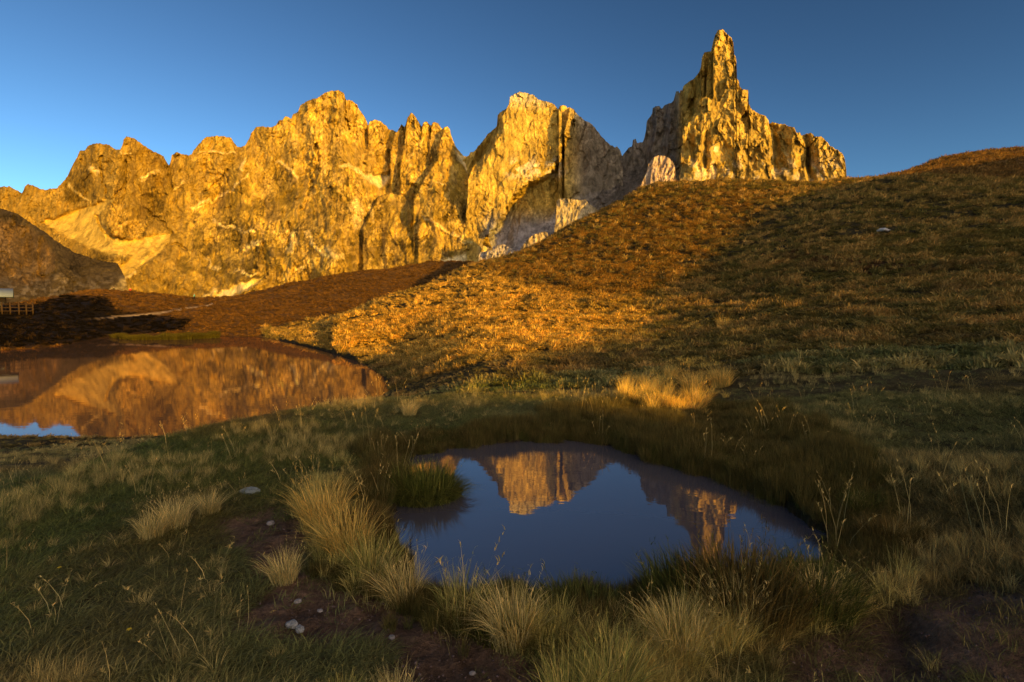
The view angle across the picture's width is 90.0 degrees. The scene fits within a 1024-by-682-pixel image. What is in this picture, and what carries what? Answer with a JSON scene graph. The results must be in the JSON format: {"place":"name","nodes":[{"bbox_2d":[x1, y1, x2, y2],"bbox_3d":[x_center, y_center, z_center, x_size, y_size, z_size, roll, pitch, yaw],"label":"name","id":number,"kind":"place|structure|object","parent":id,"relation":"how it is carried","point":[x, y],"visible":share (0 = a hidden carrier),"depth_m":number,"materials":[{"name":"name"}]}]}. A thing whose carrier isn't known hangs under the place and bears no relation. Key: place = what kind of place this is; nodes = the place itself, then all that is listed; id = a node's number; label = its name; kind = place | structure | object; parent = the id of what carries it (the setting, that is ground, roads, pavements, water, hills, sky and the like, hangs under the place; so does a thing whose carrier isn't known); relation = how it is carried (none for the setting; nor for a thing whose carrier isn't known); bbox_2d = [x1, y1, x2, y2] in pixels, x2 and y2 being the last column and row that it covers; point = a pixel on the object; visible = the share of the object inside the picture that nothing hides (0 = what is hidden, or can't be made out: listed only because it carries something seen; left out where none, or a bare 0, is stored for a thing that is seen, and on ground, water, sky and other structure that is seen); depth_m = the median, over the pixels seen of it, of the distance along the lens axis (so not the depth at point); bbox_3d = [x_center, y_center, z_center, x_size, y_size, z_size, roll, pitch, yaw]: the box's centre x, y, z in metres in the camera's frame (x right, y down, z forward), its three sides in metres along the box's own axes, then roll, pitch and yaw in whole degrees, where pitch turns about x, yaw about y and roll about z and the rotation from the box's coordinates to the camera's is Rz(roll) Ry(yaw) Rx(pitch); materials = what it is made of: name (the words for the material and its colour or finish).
{"place":"outdoors","nodes":[
{"label":"outdoors","id":0,"kind":"place"},
{"bbox_2d":[0,208,127,302],"bbox_3d":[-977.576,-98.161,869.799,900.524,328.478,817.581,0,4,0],"label":"mountain","id":1,"kind":"structure","parent":0,"point":[35,261],"depth_m":918.49,"materials":[{"name":"brown stone"}]},
{"bbox_2d":[0,336,388,437],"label":"water","id":2,"kind":"structure","parent":0,"point":[109,387],"depth_m":19.45,"materials":[{"name":"brown liquid"}]},
{"bbox_2d":[0,90,491,297],"bbox_3d":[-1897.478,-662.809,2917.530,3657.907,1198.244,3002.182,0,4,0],"label":"mountain","id":3,"kind":"structure","parent":0,"point":[332,182],"depth_m":2219.79,"materials":[{"name":"stone"}]},
{"bbox_2d":[0,150,1023,681],"bbox_3d":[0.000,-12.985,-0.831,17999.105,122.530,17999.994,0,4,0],"label":"ground","id":4,"kind":"structure","parent":0,"point":[944,640],"depth_m":3.46,"materials":[{"name":"soil"}]},
{"bbox_2d":[0,288,13,311],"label":"hut","id":5,"kind":"object","parent":4,"relation":"on","point":[5,293],"visible":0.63,"depth_m":51.73,"materials":[{"name":"white wood"}]},
{"bbox_2d":[0,302,33,314],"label":"fence","id":6,"kind":"object","parent":4,"relation":"on","point":[18,307],"visible":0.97,"depth_m":51.70,"materials":[{"name":"brown wood"}]},
{"bbox_2d":[122,495,189,541],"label":"grass tussock","id":7,"kind":"object","parent":4,"relation":"on","point":[147,528],"depth_m":3.41,"materials":[{"name":"plant"}]},
{"bbox_2d":[140,482,206,531],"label":"grass tussock","id":8,"kind":"object","parent":4,"relation":"on","point":[183,519],"depth_m":3.58,"materials":[{"name":"beige plant"}]},
{"bbox_2d":[192,477,238,514],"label":"grass tussock","id":9,"kind":"object","parent":4,"relation":"on","point":[205,507],"depth_m":3.83,"materials":[{"name":"beige plant"}]},
{"bbox_2d":[239,487,260,493],"bbox_3d":[-2.180,1.257,4.279,0.182,0.065,0.132,1,4,8],"label":"stone","id":10,"kind":"object","parent":4,"relation":"on","point":[251,489],"visible":0.66,"depth_m":4.25,"materials":[{"name":"grey stone"}]},
{"bbox_2d":[266,520,273,525],"bbox_3d":[-1.720,1.297,3.650,0.050,0.036,0.053,1,4,12],"label":"pebble","id":11,"kind":"object","parent":4,"relation":"on","point":[269,523],"visible":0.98,"depth_m":3.63,"materials":[{"name":"stone"}]},
{"bbox_2d":[246,528,315,586],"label":"grass tussock","id":12,"kind":"object","parent":4,"relation":"on","point":[285,578],"depth_m":2.86,"materials":[{"name":"plant"}]},
{"bbox_2d":[285,619,297,628],"bbox_3d":[-1.065,1.373,2.483,0.071,0.038,0.051,2,4,24],"label":"pebble","id":13,"kind":"object","parent":4,"relation":"on","point":[293,623],"visible":0.98,"depth_m":2.47,"materials":[{"name":"stone"}]},
{"bbox_2d":[294,598,301,603],"bbox_3d":[-1.120,1.360,2.678,0.041,0.023,0.033,-3,5,-41],"label":"pebble","id":14,"kind":"object","parent":4,"relation":"on","point":[298,601],"visible":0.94,"depth_m":2.67,"materials":[{"name":"stone"}]},
{"bbox_2d":[295,624,304,633],"bbox_3d":[-1.013,1.376,2.445,0.040,0.029,0.054,-2,4,-31],"label":"pebble","id":15,"kind":"object","parent":4,"relation":"on","point":[300,628],"visible":0.94,"depth_m":2.43,"materials":[{"name":"stone"}]},
{"bbox_2d":[261,453,363,532],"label":"grass tussock","id":16,"kind":"object","parent":4,"relation":"on","point":[302,512],"depth_m":3.58,"materials":[{"name":"plant"}]},
{"bbox_2d":[286,472,395,558],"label":"grass tussock","id":17,"kind":"object","parent":4,"relation":"on","point":[335,534],"depth_m":3.20,"materials":[{"name":"plant"}]},
{"bbox_2d":[321,665,374,681],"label":"grass tussock","id":18,"kind":"object","parent":4,"relation":"on","point":[362,676],"depth_m":1.97,"materials":[{"name":"green plant"}]},
{"bbox_2d":[325,480,399,546],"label":"rush clump","id":19,"kind":"object","parent":4,"relation":"on","point":[379,521],"visible":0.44,"depth_m":3.48,"materials":[{"name":"green plant"}]},
{"bbox_2d":[322,509,432,581],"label":"grass tussock","id":20,"kind":"object","parent":4,"relation":"on","point":[369,561],"depth_m":2.96,"materials":[{"name":"plant"}]},
{"bbox_2d":[354,454,408,483],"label":"rush clump","id":21,"kind":"object","parent":4,"relation":"on","point":[372,470],"visible":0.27,"depth_m":4.61,"materials":[{"name":"green plant"}]},
{"bbox_2d":[354,656,424,681],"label":"grass tussock","id":22,"kind":"object","parent":4,"relation":"on","point":[392,680],"depth_m":1.98,"materials":[{"name":"green plant"}]},
{"bbox_2d":[350,546,439,608],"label":"grass tussock","id":23,"kind":"object","parent":4,"relation":"on","point":[404,582],"depth_m":2.77,"materials":[{"name":"plant"}]},
{"bbox_2d":[399,393,424,416],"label":"grass tussock","id":24,"kind":"object","parent":4,"relation":"on","point":[410,411],"depth_m":7.29,"materials":[{"name":"beige plant"}]},
{"bbox_2d":[418,546,511,623],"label":"grass tussock","id":25,"kind":"object","parent":4,"relation":"on","point":[448,599],"depth_m":2.58,"materials":[{"name":"plant"}]},
{"bbox_2d":[0,178,932,349],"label":"heather","id":26,"kind":"object","parent":4,"relation":"on","point":[628,265],"visible":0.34,"depth_m":61.76,"materials":[{"name":"brown plant"}]},
{"bbox_2d":[478,244,514,260],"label":"rock outcrop","id":27,"kind":"object","parent":4,"relation":"on","point":[500,250],"visible":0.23,"depth_m":1460.90,"materials":[{"name":"beige stone"}]},
{"bbox_2d":[430,567,564,653],"bbox_3d":[-0.058,1.315,2.535,0.725,0.209,0.668,-2,4,-32],"label":"rush clump","id":28,"kind":"object","parent":4,"relation":"on","point":[483,635],"visible":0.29,"depth_m":2.58,"materials":[{"name":"green plant"}]},
{"bbox_2d":[443,560,565,656],"bbox_3d":[-0.031,1.212,2.315,0.605,0.390,0.579,0,4,-2],"label":"grass tussock","id":29,"kind":"object","parent":4,"relation":"on","point":[495,630],"depth_m":2.33,"materials":[{"name":"plant"}]},
{"bbox_2d":[0,290,1023,681],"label":"grass","id":30,"kind":"structure","parent":4,"relation":"on","point":[980,560],"depth_m":3.15,"materials":[{"name":"green plant"}]},
{"bbox_2d":[520,232,547,250],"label":"rock outcrop","id":31,"kind":"object","parent":4,"relation":"on","point":[535,238],"visible":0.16,"depth_m":1410.93,"materials":[{"name":"beige stone"}]},
{"bbox_2d":[554,198,597,232],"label":"rock outcrop","id":32,"kind":"object","parent":4,"relation":"on","point":[568,210],"visible":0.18,"depth_m":1501.38,"materials":[{"name":"beige stone"}]},
{"bbox_2d":[493,560,661,666],"bbox_3d":[0.298,1.302,2.485,0.857,0.230,0.789,-3,4,-35],"label":"rush clump","id":33,"kind":"object","parent":4,"relation":"on","point":[575,585],"visible":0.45,"depth_m":2.60,"materials":[{"name":"green plant"}]},
{"bbox_2d":[517,625,641,681],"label":"grass tussock","id":34,"kind":"object","parent":4,"relation":"on","point":[555,671],"depth_m":1.96,"materials":[{"name":"green plant"}]},
{"bbox_2d":[555,607,684,681],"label":"grass tussock","id":35,"kind":"object","parent":4,"relation":"on","point":[624,671],"depth_m":2.04,"materials":[{"name":"plant"}]},
{"bbox_2d":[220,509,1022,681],"bbox_3d":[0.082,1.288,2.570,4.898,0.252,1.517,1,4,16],"label":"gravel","id":36,"kind":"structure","parent":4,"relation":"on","point":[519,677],"depth_m":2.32,"materials":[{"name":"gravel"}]},
{"bbox_2d":[619,372,638,385],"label":"grass tussock","id":37,"kind":"object","parent":4,"relation":"on","point":[628,380],"depth_m":10.59,"materials":[{"name":"beige plant"}]},
{"bbox_2d":[631,372,649,385],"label":"grass tussock","id":38,"kind":"object","parent":4,"relation":"on","point":[641,377],"depth_m":10.70,"materials":[{"name":"beige plant"}]},
{"bbox_2d":[640,155,675,186],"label":"rock outcrop","id":39,"kind":"object","parent":4,"relation":"on","point":[661,167],"visible":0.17,"depth_m":1358.52,"materials":[{"name":"beige stone"}]},
{"bbox_2d":[660,360,682,377],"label":"grass tussock","id":40,"kind":"object","parent":4,"relation":"on","point":[668,372],"depth_m":11.16,"materials":[{"name":"beige plant"}]},
{"bbox_2d":[617,571,741,664],"bbox_3d":[0.719,1.228,2.232,0.569,0.367,0.545,-1,4,-20],"label":"grass tussock","id":41,"kind":"object","parent":4,"relation":"on","point":[698,634],"depth_m":2.27,"materials":[{"name":"plant"}]},
{"bbox_2d":[671,358,711,393],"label":"grass tussock","id":42,"kind":"object","parent":4,"relation":"on","point":[685,381],"depth_m":9.53,"materials":[{"name":"beige plant"}]},
{"bbox_2d":[623,529,766,622],"bbox_3d":[0.924,1.229,2.634,0.729,0.397,0.791,-1,4,-22],"label":"rush clump","id":43,"kind":"object","parent":4,"relation":"on","point":[666,578],"visible":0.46,"depth_m":2.69,"materials":[{"name":"green plant"}]},
{"bbox_2d":[676,377,715,405],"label":"grass tussock","id":44,"kind":"object","parent":4,"relation":"on","point":[700,399],"depth_m":7.75,"materials":[{"name":"beige plant"}]},
{"bbox_2d":[702,355,740,387],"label":"grass tussock","id":45,"kind":"object","parent":4,"relation":"on","point":[717,380],"depth_m":9.64,"materials":[{"name":"beige plant"}]},
{"bbox_2d":[713,311,732,325],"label":"grass tussock","id":46,"kind":"object","parent":4,"relation":"on","point":[722,322],"depth_m":19.25,"materials":[{"name":"beige plant"}]},
{"bbox_2d":[675,556,798,636],"bbox_3d":[1.030,1.217,2.394,0.569,0.367,0.545,0,4,-6],"label":"grass tussock","id":47,"kind":"object","parent":4,"relation":"on","point":[712,584],"depth_m":2.40,"materials":[{"name":"green plant"}]},
{"bbox_2d":[669,510,841,646],"bbox_3d":[1.189,1.177,2.598,0.816,0.447,0.867,1,4,21],"label":"rush clump","id":48,"kind":"object","parent":4,"relation":"on","point":[767,614],"visible":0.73,"depth_m":2.52,"materials":[{"name":"green plant"}]},
{"bbox_2d":[739,531,890,633],"bbox_3d":[1.520,1.219,2.626,0.729,0.355,0.791,-1,4,-22],"label":"rush clump","id":49,"kind":"object","parent":4,"relation":"on","point":[828,611],"visible":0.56,"depth_m":2.56,"materials":[{"name":"green plant"}]},
{"bbox_2d":[781,544,867,611],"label":"grass tussock","id":50,"kind":"object","parent":4,"relation":"on","point":[819,578],"depth_m":2.59,"materials":[{"name":"green plant"}]},
{"bbox_2d":[876,228,889,231],"bbox_3d":[27.378,-8.150,37.758,0.877,0.355,1.317,2,4,33],"label":"stone","id":51,"kind":"object","parent":4,"relation":"on","point":[883,229],"visible":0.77,"depth_m":37.38,"materials":[{"name":"grey stone"}]},
{"bbox_2d":[844,500,939,548],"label":"rush clump","id":52,"kind":"object","parent":4,"relation":"on","point":[872,525],"visible":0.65,"depth_m":3.38,"materials":[{"name":"green plant"}]},
{"bbox_2d":[0,0,1023,192],"label":"sky","id":53,"kind":"structure","parent":0,"point":[894,86],"materials":[{"name":"blue"}]},
{"bbox_2d":[463,92,622,261],"bbox_3d":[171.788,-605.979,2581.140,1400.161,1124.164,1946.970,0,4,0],"label":"mountain","id":54,"kind":"structure","parent":0,"point":[530,160],"depth_m":2211.57,"materials":[{"name":"beige stone"}]},
{"bbox_2d":[391,438,825,593],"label":"water","id":55,"kind":"structure","parent":0,"point":[567,505],"depth_m":4.05,"materials":[{"name":"blue liquid"}]},
{"bbox_2d":[377,455,480,507],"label":"sedge tussock","id":56,"kind":"object","parent":55,"relation":"on","point":[425,488],"visible":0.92,"depth_m":4.37,"materials":[{"name":"green plant"}]},
{"bbox_2d":[586,29,846,209],"bbox_3d":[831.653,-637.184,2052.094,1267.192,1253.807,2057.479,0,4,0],"label":"mountain","id":57,"kind":"structure","parent":0,"point":[707,123],"depth_m":1595.10,"materials":[{"name":"beige stone"}]}
]}

